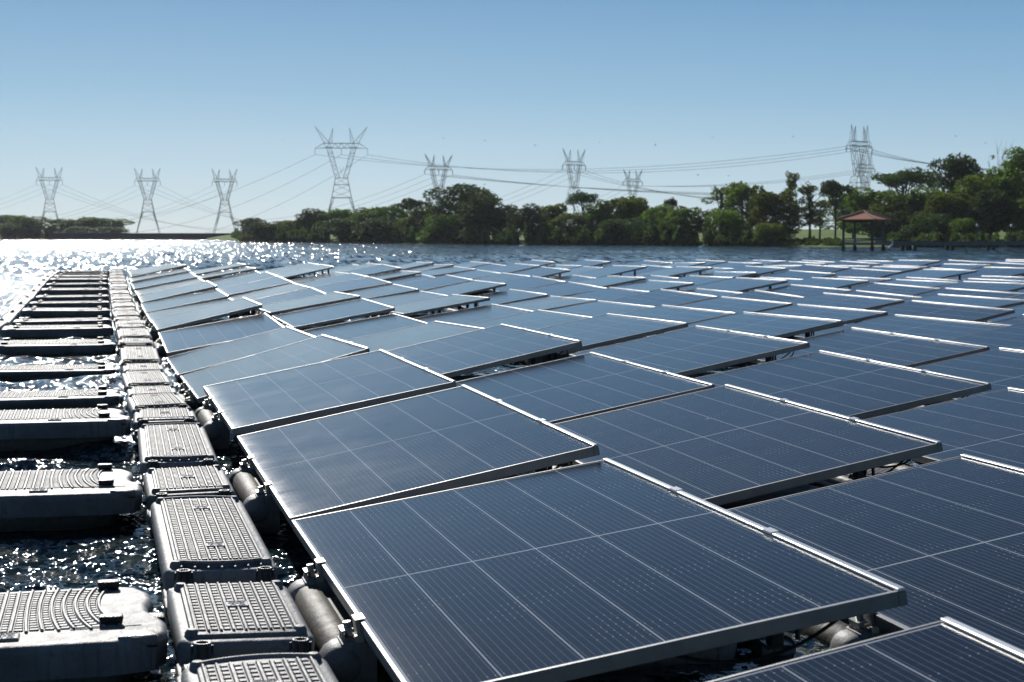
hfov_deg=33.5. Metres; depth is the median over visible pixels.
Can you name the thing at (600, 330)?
floating solar panel
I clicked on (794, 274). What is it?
floating solar panel
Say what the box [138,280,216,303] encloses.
floating solar panel
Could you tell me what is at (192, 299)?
floating solar panel
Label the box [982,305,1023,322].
floating solar panel
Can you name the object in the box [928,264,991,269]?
floating solar panel
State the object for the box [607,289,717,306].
floating solar panel
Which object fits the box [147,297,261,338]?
floating solar panel
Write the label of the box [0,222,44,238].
shrub
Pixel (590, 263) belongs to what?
floating solar panel
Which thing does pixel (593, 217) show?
leafy tree
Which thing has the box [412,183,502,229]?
leafy tree
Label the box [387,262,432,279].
floating solar panel
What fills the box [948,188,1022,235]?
leafy tree
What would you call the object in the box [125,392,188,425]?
walkway float
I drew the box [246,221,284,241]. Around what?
shrub
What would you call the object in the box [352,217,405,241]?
shrub
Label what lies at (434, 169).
lattice pylon
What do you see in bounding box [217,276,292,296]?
floating solar panel
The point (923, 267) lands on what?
floating solar panel
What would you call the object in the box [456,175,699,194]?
power line
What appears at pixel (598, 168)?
power line
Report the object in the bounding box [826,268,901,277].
floating solar panel
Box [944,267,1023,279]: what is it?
floating solar panel
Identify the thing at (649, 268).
floating solar panel
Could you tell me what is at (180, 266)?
floating solar panel
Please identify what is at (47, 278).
edge float
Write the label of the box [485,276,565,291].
floating solar panel
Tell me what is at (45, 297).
cross float
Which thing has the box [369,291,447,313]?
floating solar panel
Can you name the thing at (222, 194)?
power line
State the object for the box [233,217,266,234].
leafy tree
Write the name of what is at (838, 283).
floating solar panel
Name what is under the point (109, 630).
cross float
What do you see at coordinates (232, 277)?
floating solar panel
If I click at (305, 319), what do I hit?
floating solar panel
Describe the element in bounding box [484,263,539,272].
floating solar panel
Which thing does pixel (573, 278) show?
floating solar panel
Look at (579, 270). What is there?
floating solar panel
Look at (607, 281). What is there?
floating solar panel
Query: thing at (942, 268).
floating solar panel
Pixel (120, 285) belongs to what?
walkway float
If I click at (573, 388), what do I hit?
floating solar panel
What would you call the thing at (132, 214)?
power line
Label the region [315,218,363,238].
leafy tree
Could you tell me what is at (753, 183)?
power line
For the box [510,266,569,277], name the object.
floating solar panel
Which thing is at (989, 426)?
floating solar panel
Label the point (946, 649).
floating solar panel
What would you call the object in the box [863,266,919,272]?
floating solar panel
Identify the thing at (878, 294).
floating solar panel
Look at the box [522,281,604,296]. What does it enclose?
floating solar panel
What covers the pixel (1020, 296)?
floating solar panel
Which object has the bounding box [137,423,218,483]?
walkway float
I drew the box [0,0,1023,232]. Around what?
sky
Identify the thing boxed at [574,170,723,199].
power line
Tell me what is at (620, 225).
shrub
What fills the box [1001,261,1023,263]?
floating solar panel
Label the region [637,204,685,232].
leafy tree
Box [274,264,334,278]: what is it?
floating solar panel
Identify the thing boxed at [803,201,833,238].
leafy tree
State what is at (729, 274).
floating solar panel
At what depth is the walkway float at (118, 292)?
29.77 m
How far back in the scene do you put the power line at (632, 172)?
592.88 m
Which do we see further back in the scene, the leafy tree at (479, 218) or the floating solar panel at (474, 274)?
the leafy tree at (479, 218)
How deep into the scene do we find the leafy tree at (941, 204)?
153.97 m
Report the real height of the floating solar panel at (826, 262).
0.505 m
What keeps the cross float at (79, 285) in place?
on the lake water
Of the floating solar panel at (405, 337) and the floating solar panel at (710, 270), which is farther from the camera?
the floating solar panel at (710, 270)
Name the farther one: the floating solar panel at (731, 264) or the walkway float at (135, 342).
the floating solar panel at (731, 264)
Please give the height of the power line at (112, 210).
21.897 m
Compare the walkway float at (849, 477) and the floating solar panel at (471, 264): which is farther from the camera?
the floating solar panel at (471, 264)
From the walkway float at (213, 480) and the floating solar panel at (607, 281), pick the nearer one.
the walkway float at (213, 480)
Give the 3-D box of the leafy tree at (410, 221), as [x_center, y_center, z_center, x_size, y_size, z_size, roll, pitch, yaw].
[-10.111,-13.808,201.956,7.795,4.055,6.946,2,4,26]
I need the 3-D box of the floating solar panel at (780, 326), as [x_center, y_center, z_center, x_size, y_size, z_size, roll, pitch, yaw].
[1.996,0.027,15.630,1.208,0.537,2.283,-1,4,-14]
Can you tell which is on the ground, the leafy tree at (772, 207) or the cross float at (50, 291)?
the leafy tree at (772, 207)
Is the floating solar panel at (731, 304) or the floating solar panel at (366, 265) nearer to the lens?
the floating solar panel at (731, 304)
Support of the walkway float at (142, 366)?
on the lake water
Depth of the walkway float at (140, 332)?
17.63 m
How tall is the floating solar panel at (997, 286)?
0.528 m
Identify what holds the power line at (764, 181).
hanging from the lattice pylon at (636, 186)
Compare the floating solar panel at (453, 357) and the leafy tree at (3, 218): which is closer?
the floating solar panel at (453, 357)
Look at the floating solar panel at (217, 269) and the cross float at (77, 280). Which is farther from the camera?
the floating solar panel at (217, 269)
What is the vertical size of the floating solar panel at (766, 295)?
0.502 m
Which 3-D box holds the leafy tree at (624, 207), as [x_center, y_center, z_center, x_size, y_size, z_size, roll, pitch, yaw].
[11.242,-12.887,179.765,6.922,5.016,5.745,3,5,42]
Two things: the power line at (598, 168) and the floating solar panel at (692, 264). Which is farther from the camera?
the power line at (598, 168)
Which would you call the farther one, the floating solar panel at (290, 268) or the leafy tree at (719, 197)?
the leafy tree at (719, 197)
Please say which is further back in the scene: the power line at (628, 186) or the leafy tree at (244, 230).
the power line at (628, 186)
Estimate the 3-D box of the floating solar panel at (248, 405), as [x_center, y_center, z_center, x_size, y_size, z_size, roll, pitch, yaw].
[-1.091,0.378,9.453,1.292,0.503,2.281,-1,4,-14]
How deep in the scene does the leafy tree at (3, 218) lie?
358.87 m
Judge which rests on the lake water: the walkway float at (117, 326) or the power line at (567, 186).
the walkway float at (117, 326)
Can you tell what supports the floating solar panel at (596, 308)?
on the lake water
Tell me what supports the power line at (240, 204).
hanging from the lattice pylon at (328, 143)
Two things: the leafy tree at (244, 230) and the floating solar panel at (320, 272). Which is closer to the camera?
the floating solar panel at (320, 272)
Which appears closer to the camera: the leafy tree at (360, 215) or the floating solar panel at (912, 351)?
the floating solar panel at (912, 351)
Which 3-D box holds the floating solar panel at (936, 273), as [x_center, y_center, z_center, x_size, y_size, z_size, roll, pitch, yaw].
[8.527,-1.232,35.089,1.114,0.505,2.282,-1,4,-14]
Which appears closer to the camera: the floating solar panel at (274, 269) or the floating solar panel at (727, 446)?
the floating solar panel at (727, 446)
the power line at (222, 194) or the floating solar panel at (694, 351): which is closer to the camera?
the floating solar panel at (694, 351)
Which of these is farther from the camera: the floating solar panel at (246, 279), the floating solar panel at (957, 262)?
the floating solar panel at (957, 262)
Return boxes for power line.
[36,184,203,227]
[51,185,241,229]
[131,157,308,219]
[131,157,336,232]
[207,155,366,232]
[263,176,419,219]
[315,146,845,169]
[347,147,857,170]
[372,148,869,172]
[426,174,698,192]
[439,174,698,193]
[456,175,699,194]
[564,170,697,196]
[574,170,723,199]
[624,170,852,185]
[662,171,871,186]
[665,170,864,186]
[847,148,1004,169]
[860,149,987,169]
[874,150,986,170]
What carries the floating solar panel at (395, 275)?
on the lake water
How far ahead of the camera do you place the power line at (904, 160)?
514.01 m
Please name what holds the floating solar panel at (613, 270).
on the lake water
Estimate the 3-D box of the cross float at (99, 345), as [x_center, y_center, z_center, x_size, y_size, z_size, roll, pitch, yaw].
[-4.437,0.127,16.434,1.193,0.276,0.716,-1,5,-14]
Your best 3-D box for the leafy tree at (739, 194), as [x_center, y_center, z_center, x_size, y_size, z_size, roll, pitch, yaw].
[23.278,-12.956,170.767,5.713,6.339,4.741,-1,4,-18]
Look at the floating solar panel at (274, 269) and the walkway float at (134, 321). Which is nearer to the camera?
the walkway float at (134, 321)
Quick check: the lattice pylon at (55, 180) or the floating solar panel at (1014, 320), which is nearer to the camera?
the floating solar panel at (1014, 320)
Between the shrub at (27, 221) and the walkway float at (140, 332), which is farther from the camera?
the shrub at (27, 221)
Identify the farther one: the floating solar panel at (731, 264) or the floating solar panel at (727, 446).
the floating solar panel at (731, 264)
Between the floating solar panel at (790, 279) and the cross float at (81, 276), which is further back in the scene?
the cross float at (81, 276)
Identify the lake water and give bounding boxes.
[0,239,1023,681]
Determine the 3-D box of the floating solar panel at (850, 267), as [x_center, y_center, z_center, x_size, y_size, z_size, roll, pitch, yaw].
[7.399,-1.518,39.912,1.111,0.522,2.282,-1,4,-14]
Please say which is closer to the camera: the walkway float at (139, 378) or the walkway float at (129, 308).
the walkway float at (139, 378)
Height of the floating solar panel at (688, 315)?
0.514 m
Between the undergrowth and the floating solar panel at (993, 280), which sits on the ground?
the undergrowth
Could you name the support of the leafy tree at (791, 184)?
on the ground
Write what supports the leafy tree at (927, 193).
on the ground
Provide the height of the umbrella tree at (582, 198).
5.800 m
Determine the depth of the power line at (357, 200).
707.25 m
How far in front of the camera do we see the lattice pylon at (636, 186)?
757.01 m
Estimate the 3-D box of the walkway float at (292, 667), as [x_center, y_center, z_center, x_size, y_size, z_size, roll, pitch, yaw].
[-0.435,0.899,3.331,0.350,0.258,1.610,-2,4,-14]
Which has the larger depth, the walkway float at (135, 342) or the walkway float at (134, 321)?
the walkway float at (134, 321)
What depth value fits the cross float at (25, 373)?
13.76 m
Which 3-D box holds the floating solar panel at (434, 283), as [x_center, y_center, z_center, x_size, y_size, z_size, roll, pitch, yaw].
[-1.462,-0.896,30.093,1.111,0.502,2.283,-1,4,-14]
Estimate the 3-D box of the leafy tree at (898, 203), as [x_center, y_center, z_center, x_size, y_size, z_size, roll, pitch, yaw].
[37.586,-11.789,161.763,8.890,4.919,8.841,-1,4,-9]
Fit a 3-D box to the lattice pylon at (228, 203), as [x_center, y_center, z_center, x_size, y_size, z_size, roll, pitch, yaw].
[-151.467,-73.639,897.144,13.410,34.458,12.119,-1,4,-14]
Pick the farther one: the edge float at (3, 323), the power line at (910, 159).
the power line at (910, 159)
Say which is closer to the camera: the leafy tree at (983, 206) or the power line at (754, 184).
the leafy tree at (983, 206)
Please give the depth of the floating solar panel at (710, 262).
43.74 m
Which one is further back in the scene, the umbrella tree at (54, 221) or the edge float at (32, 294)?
the umbrella tree at (54, 221)
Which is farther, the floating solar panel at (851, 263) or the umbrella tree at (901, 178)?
the umbrella tree at (901, 178)
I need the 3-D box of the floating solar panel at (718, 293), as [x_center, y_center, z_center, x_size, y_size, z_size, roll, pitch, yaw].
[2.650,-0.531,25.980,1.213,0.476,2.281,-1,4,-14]
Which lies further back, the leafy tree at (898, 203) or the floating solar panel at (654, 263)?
the leafy tree at (898, 203)
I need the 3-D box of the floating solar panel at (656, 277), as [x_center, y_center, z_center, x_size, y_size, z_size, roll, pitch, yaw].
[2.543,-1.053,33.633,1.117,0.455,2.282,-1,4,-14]
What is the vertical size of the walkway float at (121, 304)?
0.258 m
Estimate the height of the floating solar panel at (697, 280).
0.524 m
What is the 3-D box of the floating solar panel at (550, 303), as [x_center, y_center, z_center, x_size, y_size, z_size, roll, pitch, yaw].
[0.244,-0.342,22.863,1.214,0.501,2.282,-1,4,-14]
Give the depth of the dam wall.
342.54 m
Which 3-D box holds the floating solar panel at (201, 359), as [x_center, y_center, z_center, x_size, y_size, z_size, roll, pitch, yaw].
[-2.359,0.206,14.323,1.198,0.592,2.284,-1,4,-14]
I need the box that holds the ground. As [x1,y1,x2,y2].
[0,229,1007,246]
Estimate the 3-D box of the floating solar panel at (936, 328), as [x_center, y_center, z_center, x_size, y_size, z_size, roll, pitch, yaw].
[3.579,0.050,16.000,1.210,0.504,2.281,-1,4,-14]
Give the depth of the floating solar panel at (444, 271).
37.40 m
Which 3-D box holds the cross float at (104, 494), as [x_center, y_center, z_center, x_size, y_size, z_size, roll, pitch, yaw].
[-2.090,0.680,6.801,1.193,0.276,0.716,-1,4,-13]
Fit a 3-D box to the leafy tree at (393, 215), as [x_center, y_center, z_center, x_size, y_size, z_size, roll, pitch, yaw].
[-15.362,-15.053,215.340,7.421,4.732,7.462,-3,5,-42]
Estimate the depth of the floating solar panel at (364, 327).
17.30 m
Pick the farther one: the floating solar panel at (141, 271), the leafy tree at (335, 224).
the leafy tree at (335, 224)
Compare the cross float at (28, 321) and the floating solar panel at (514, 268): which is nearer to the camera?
the cross float at (28, 321)
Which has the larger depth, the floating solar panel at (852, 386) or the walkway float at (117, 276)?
the walkway float at (117, 276)
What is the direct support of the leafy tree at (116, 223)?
on the ground
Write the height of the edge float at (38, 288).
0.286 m
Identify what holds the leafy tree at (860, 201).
on the ground
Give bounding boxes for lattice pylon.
[36,167,62,221]
[134,168,159,232]
[212,169,236,232]
[315,127,367,210]
[424,154,452,210]
[562,149,585,214]
[623,169,642,196]
[836,124,872,226]
[855,153,875,194]
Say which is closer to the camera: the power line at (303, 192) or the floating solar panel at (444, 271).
the floating solar panel at (444, 271)
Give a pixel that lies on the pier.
(946, 244)
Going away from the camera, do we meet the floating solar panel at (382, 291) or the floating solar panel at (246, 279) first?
the floating solar panel at (382, 291)
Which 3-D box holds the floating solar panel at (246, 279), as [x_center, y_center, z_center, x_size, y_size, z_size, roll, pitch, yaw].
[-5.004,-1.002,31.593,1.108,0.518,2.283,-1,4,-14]
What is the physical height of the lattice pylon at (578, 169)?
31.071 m
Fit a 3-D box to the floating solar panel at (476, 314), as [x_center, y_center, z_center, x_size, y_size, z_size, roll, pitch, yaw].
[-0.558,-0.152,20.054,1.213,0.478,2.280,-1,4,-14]
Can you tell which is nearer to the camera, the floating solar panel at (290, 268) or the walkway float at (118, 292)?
the walkway float at (118, 292)
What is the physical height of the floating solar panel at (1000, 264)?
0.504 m
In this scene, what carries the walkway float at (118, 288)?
on the lake water
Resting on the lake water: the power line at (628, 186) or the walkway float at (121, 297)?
the walkway float at (121, 297)
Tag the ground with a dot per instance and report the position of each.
(825, 233)
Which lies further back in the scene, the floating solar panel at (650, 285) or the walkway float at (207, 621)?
the floating solar panel at (650, 285)
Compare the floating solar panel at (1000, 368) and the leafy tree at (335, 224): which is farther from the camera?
the leafy tree at (335, 224)
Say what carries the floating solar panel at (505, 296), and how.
on the lake water
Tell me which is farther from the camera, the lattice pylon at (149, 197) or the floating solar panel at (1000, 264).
the lattice pylon at (149, 197)
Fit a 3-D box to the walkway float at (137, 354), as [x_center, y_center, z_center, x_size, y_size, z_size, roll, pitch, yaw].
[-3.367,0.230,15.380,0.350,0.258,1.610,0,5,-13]
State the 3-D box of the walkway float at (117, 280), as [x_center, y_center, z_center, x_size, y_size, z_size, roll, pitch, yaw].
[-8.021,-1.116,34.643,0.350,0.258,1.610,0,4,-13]
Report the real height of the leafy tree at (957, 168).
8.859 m
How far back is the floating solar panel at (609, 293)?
25.84 m
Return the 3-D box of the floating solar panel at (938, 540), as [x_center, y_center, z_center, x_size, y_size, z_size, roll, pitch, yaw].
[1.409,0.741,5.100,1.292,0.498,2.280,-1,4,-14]
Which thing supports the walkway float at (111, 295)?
on the lake water
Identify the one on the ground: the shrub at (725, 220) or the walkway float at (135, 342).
the shrub at (725, 220)
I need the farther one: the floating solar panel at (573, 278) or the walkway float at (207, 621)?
the floating solar panel at (573, 278)
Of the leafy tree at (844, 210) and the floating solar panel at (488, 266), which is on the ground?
the leafy tree at (844, 210)
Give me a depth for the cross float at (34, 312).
23.35 m
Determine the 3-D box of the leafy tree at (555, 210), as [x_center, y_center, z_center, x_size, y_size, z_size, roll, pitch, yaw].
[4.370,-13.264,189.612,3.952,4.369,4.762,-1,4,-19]
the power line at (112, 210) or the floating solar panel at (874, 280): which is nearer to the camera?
the floating solar panel at (874, 280)
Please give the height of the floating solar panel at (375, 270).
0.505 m
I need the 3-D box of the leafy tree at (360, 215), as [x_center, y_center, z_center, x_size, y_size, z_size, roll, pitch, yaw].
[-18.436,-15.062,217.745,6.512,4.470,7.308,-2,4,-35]
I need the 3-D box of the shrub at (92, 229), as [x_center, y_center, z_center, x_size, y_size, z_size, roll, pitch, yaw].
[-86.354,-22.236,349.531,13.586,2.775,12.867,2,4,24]
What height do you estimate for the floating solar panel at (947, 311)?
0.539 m
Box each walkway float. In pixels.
[109,275,125,280]
[109,279,126,284]
[109,287,129,292]
[109,290,130,295]
[110,283,128,288]
[110,294,129,301]
[110,296,132,300]
[110,299,133,305]
[111,302,136,309]
[111,307,136,313]
[111,310,141,319]
[113,316,140,325]
[115,319,145,325]
[115,323,145,336]
[116,327,152,340]
[117,338,153,353]
[119,346,160,365]
[121,370,173,392]
[122,363,164,371]
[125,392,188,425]
[126,385,177,397]
[132,407,198,441]
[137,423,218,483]
[142,465,235,522]
[148,496,277,599]
[163,580,314,677]
[176,652,337,681]
[832,468,897,481]
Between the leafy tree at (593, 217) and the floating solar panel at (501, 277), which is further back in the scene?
the leafy tree at (593, 217)
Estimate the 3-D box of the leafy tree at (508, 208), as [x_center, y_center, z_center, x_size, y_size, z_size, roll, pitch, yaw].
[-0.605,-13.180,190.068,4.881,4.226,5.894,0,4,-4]
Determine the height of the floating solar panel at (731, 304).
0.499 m
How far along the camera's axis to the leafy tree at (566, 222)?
177.87 m
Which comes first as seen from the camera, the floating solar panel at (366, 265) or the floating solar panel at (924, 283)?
the floating solar panel at (924, 283)
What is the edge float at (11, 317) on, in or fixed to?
on the lake water
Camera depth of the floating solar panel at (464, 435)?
6.71 m
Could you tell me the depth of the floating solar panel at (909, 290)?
26.66 m
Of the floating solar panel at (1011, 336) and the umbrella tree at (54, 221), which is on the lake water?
the floating solar panel at (1011, 336)
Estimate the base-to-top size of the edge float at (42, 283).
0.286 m
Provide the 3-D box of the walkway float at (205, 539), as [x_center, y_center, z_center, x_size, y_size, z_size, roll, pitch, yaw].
[-1.025,0.749,5.739,0.350,0.258,1.610,0,4,-14]
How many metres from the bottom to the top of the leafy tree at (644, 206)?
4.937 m
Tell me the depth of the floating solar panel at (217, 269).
38.37 m
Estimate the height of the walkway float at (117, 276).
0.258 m
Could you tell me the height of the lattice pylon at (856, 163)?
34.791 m
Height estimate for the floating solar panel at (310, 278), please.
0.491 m
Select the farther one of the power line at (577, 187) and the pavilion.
the power line at (577, 187)
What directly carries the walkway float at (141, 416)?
on the lake water
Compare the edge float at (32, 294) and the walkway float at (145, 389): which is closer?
the walkway float at (145, 389)
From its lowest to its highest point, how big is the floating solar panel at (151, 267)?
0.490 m
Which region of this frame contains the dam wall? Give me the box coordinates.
[49,233,230,238]
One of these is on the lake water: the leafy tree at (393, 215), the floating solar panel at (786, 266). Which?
the floating solar panel at (786, 266)
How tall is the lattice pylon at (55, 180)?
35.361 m
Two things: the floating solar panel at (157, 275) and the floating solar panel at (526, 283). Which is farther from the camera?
the floating solar panel at (157, 275)
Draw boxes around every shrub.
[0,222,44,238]
[7,215,53,237]
[54,226,129,232]
[237,234,254,241]
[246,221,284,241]
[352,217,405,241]
[415,214,468,241]
[598,217,645,242]
[703,208,754,236]
[752,222,795,240]
[860,210,913,241]
[898,211,961,241]
[945,217,987,241]
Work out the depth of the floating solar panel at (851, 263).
42.74 m
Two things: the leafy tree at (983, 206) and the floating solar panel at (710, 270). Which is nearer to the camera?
the floating solar panel at (710, 270)
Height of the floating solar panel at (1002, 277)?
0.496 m
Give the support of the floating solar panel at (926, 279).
on the lake water
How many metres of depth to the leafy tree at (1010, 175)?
157.20 m
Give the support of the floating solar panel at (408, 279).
on the lake water
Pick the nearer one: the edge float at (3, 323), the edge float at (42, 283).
the edge float at (3, 323)
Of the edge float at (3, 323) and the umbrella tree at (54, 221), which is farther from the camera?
the umbrella tree at (54, 221)
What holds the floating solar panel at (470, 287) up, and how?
on the lake water
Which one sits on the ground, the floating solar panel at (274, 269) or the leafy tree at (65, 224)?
the leafy tree at (65, 224)
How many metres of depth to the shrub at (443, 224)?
192.68 m
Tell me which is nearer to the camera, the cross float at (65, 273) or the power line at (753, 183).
the cross float at (65, 273)
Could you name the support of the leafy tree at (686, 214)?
on the ground
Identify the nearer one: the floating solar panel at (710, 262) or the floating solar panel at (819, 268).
the floating solar panel at (819, 268)
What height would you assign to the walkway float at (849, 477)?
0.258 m
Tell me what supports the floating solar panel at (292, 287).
on the lake water
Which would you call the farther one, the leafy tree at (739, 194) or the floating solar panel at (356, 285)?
the leafy tree at (739, 194)
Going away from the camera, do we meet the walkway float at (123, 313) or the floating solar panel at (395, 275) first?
the walkway float at (123, 313)
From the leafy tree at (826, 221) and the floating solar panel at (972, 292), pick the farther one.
the leafy tree at (826, 221)
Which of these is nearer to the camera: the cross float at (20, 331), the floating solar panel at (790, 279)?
the cross float at (20, 331)
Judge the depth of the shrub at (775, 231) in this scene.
156.71 m
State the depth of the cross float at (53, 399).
11.37 m
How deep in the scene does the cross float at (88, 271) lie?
42.62 m
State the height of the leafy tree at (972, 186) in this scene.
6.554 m
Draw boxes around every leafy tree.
[0,215,28,226]
[54,218,97,232]
[76,217,134,232]
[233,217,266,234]
[261,220,296,236]
[284,208,331,230]
[305,208,356,236]
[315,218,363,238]
[346,207,385,226]
[363,203,418,228]
[392,208,447,237]
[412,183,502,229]
[454,193,513,235]
[489,204,521,235]
[504,203,548,238]
[537,203,567,224]
[539,212,594,234]
[578,207,619,231]
[585,196,642,229]
[614,196,657,224]
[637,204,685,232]
[656,205,710,236]
[688,209,718,224]
[698,185,731,230]
[723,181,765,227]
[745,189,815,237]
[783,171,799,214]
[794,181,840,236]
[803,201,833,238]
[826,193,869,237]
[837,186,900,237]
[867,191,930,238]
[897,186,947,224]
[915,192,981,231]
[924,152,991,198]
[939,172,1022,240]
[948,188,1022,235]
[983,197,1023,232]
[984,146,1023,206]
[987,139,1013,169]
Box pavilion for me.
[836,210,890,250]
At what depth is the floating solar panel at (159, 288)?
28.80 m
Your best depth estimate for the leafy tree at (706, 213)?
169.70 m
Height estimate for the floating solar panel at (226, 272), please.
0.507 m
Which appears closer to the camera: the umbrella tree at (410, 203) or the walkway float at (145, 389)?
the walkway float at (145, 389)
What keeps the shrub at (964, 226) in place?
on the ground
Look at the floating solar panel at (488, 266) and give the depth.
40.88 m
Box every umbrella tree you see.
[45,219,64,224]
[396,197,432,218]
[565,189,598,214]
[663,197,677,208]
[819,179,854,237]
[870,167,949,200]
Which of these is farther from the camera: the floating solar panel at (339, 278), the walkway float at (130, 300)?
the floating solar panel at (339, 278)
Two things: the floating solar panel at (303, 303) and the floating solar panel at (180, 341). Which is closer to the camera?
the floating solar panel at (180, 341)
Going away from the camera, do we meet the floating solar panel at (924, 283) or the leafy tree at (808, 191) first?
the floating solar panel at (924, 283)
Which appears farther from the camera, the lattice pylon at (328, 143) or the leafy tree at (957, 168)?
the lattice pylon at (328, 143)
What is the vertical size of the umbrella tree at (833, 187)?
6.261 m
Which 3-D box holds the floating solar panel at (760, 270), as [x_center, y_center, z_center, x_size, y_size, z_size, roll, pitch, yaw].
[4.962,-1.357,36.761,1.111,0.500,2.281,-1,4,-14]
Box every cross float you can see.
[0,337,115,354]
[0,362,118,380]
[0,386,123,409]
[0,404,130,451]
[0,463,142,531]
[0,579,167,681]
[1,322,113,339]
[12,316,111,325]
[21,306,110,318]
[28,299,109,307]
[35,293,108,301]
[40,287,108,295]
[46,281,108,287]
[50,277,108,282]
[54,274,108,278]
[57,272,108,275]
[60,270,108,272]
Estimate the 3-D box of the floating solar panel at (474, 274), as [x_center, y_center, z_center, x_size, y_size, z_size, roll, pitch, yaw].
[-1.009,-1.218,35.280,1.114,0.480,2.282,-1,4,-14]
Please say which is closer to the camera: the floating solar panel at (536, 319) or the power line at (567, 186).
the floating solar panel at (536, 319)
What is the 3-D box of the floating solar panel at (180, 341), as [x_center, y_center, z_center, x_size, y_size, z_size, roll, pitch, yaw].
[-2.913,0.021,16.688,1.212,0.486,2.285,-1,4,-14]
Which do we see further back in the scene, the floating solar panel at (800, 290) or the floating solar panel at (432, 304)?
the floating solar panel at (800, 290)
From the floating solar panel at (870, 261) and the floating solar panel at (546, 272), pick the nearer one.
the floating solar panel at (546, 272)
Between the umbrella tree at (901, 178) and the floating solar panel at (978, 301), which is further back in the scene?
the umbrella tree at (901, 178)
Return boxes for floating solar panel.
[128,263,174,272]
[129,264,179,274]
[129,268,190,282]
[130,264,185,281]
[131,272,197,294]
[135,278,203,296]
[137,289,228,319]
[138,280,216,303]
[142,298,239,324]
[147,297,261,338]
[154,313,283,355]
[164,326,315,378]
[177,334,369,406]
[191,263,245,280]
[195,349,456,448]
[197,267,255,279]
[207,271,259,289]
[213,272,277,288]
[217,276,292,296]
[228,384,599,533]
[229,283,309,299]
[239,287,325,315]
[256,292,360,324]
[257,264,304,276]
[262,262,318,279]
[272,298,394,330]
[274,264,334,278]
[288,458,907,681]
[289,272,348,283]
[298,273,368,286]
[302,313,426,339]
[310,277,391,292]
[312,264,356,274]
[323,263,381,274]
[342,264,400,280]
[345,321,483,351]
[346,284,418,301]
[369,270,420,279]
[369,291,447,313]
[384,294,489,315]
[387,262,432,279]
[387,324,581,381]
[388,274,432,284]
[398,275,473,291]
[403,264,453,271]
[413,304,531,324]
[414,266,475,276]
[425,280,505,294]
[444,289,547,310]
[450,270,499,278]
[452,261,490,267]
[456,352,714,423]
[466,310,589,329]
[471,273,530,293]
[473,263,504,269]
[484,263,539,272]
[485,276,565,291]
[503,296,596,310]
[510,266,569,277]
[519,260,554,266]
[519,313,687,364]
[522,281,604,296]
[547,265,581,278]
[547,300,654,316]
[547,384,942,509]
[550,266,602,276]
[551,275,593,281]
[562,259,610,266]
[567,287,649,300]
[568,265,646,277]
[569,325,809,377]
[576,275,645,287]
[606,280,693,290]
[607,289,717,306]
[611,275,676,286]
[614,265,670,275]
[618,305,736,342]
[622,260,672,265]
[629,266,712,276]
[643,311,842,362]
[662,262,705,277]
[666,275,733,290]
[674,267,732,276]
[679,277,787,291]
[679,296,791,312]
[681,259,725,266]
[682,288,741,296]
[694,350,991,419]
[696,271,756,277]
[706,262,762,267]
[708,617,1023,681]
[722,266,785,277]
[725,290,802,301]
[727,454,1023,650]
[744,277,801,291]
[746,260,786,277]
[749,327,989,367]
[755,270,835,278]
[755,277,868,290]
[758,265,800,275]
[759,304,887,339]
[760,264,848,275]
[764,284,851,296]
[773,261,825,264]
[783,292,904,328]
[794,314,1009,339]
[796,260,831,263]
[824,261,880,266]
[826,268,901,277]
[828,265,870,268]
[833,276,891,288]
[840,300,1014,325]
[842,290,919,299]
[844,279,957,288]
[848,283,940,295]
[854,260,891,263]
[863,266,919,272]
[863,387,1023,469]
[873,294,1023,309]
[878,260,940,265]
[881,265,927,271]
[883,269,977,279]
[893,277,957,281]
[902,347,1023,410]
[915,288,1023,297]
[921,267,962,269]
[925,260,992,266]
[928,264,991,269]
[935,281,1023,292]
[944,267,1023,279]
[948,322,1023,349]
[953,278,1023,282]
[962,276,1023,280]
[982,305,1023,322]
[988,314,1023,324]
[990,262,1023,267]
[998,259,1023,261]
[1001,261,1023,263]
[1006,294,1023,307]
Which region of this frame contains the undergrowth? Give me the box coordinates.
[2,213,1023,246]
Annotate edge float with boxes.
[0,318,8,333]
[2,310,17,323]
[8,302,25,318]
[16,296,31,307]
[24,290,37,301]
[30,284,42,295]
[36,279,46,287]
[40,276,50,282]
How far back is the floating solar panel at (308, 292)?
24.74 m
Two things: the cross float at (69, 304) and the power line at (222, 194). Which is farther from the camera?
the power line at (222, 194)
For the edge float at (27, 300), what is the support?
on the lake water
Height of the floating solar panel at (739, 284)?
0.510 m
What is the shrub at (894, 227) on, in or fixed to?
on the ground
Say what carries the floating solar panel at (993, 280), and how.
on the lake water
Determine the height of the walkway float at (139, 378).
0.258 m
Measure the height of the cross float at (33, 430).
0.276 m
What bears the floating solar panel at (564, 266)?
on the lake water
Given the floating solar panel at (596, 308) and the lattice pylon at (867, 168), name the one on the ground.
the lattice pylon at (867, 168)
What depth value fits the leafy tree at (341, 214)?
224.84 m
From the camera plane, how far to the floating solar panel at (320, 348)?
11.81 m
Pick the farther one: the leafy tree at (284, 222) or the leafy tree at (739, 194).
the leafy tree at (284, 222)
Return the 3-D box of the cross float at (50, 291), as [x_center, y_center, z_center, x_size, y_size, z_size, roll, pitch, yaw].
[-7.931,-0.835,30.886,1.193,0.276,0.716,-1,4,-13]
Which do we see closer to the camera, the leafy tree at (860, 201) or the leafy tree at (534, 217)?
the leafy tree at (860, 201)
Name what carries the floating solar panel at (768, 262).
on the lake water
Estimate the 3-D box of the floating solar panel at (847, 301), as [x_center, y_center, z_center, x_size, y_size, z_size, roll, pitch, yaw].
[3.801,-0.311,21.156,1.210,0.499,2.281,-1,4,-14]
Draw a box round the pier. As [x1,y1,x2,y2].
[883,242,1023,249]

